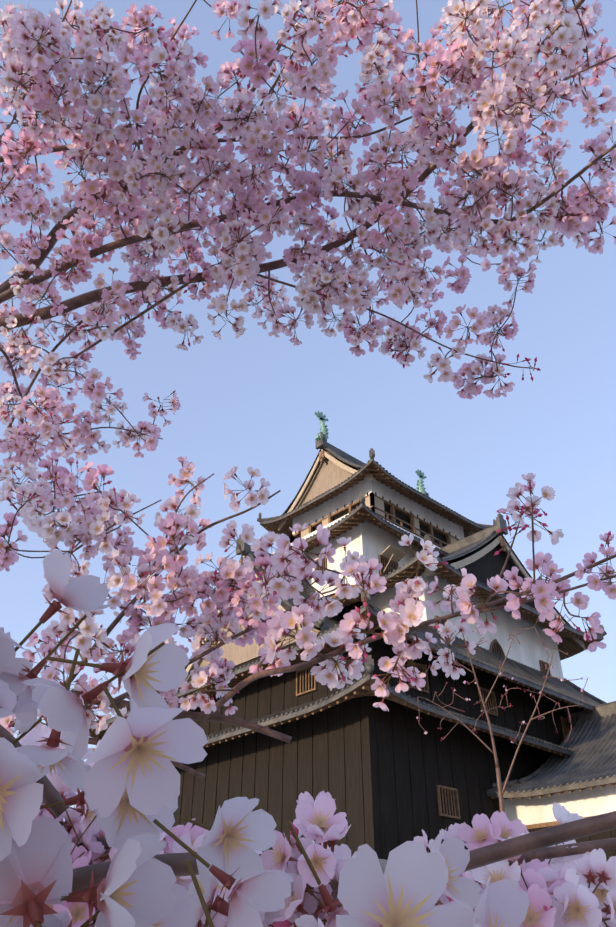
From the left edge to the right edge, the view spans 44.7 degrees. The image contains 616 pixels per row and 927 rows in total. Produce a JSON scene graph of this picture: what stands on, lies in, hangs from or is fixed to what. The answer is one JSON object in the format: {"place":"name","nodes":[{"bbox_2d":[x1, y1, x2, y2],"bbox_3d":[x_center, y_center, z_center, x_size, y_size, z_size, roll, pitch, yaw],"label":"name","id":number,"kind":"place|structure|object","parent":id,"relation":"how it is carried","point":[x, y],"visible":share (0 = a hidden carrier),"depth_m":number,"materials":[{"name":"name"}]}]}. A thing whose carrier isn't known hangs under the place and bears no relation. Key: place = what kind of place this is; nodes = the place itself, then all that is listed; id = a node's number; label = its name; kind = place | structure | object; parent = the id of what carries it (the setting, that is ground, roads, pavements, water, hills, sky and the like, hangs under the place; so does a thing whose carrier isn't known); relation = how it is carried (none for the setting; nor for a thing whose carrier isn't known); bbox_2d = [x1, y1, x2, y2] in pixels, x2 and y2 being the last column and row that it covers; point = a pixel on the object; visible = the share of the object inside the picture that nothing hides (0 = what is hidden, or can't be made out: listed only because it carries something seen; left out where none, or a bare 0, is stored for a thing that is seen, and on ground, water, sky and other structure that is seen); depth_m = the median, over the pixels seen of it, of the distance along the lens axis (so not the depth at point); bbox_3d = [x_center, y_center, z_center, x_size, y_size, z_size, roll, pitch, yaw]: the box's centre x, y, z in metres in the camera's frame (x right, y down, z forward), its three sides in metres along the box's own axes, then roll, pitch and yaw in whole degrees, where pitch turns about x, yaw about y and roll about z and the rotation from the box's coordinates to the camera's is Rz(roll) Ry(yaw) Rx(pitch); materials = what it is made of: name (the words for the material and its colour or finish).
{"place":"outdoors","nodes":[
{"label":"outdoors","id":0,"kind":"place"},
{"bbox_2d":[0,0,615,514],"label":"tree branches","id":1,"kind":"object","parent":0,"point":[72,304],"visible":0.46,"depth_m":1.85,"materials":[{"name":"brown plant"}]},
{"bbox_2d":[0,0,615,531],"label":"cherry blossoms","id":2,"kind":"object","parent":1,"relation":"attached to","point":[26,32],"visible":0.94,"depth_m":1.74,"materials":[{"name":"pink plant"}]},
{"bbox_2d":[0,455,615,926],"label":"cherry blossoms","id":3,"kind":"object","parent":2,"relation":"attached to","point":[572,891],"visible":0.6,"depth_m":1.28,"materials":[{"name":"pink plant"}]},
{"bbox_2d":[4,473,615,926],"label":"tree branches","id":4,"kind":"object","parent":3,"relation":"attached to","point":[542,855],"visible":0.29,"depth_m":1.46,"materials":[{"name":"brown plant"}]},
{"bbox_2d":[0,725,615,891],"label":"tree branches","id":5,"kind":"object","parent":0,"point":[530,842],"visible":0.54,"depth_m":0.33,"materials":[{"name":"brown plant"}]},
{"bbox_2d":[0,549,528,926],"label":"cherry blossoms","id":6,"kind":"object","parent":5,"relation":"attached to","point":[128,783],"visible":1,"depth_m":0.21,"materials":[{"name":"plant"}]},
{"bbox_2d":[0,0,615,828],"label":"sky","id":7,"kind":"structure","parent":0,"point":[252,399],"materials":[{"name":"blue"}]},
{"label":"ground","id":8,"kind":"structure","parent":0,"visible":0},
{"bbox_2d":[89,411,615,861],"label":"japanese castle","id":9,"kind":"structure","parent":8,"relation":"on","point":[395,776],"depth_m":34.21,"materials":[{"name":"wood"}]},
{"bbox_2d":[379,859,386,874],"bbox_3d":[4.275,24.721,37.800,28.000,5.000,24.100,28,-43,-34],"label":"stone base","id":10,"kind":"object","parent":8,"relation":"on","point":[383,862],"depth_m":26.48,"materials":[{"name":"grey stone"}]},
{"bbox_2d":[417,617,587,812],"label":"cherry tree young branches","id":11,"kind":"object","parent":8,"relation":"on","point":[500,793],"visible":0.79,"depth_m":8.21,"materials":[{"name":"brown plant"}]},
{"bbox_2d":[415,616,586,742],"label":"flower buds","id":12,"kind":"object","parent":11,"relation":"attached to","point":[464,682],"visible":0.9,"depth_m":8.20,"materials":[{"name":"pink plant"}]}
]}

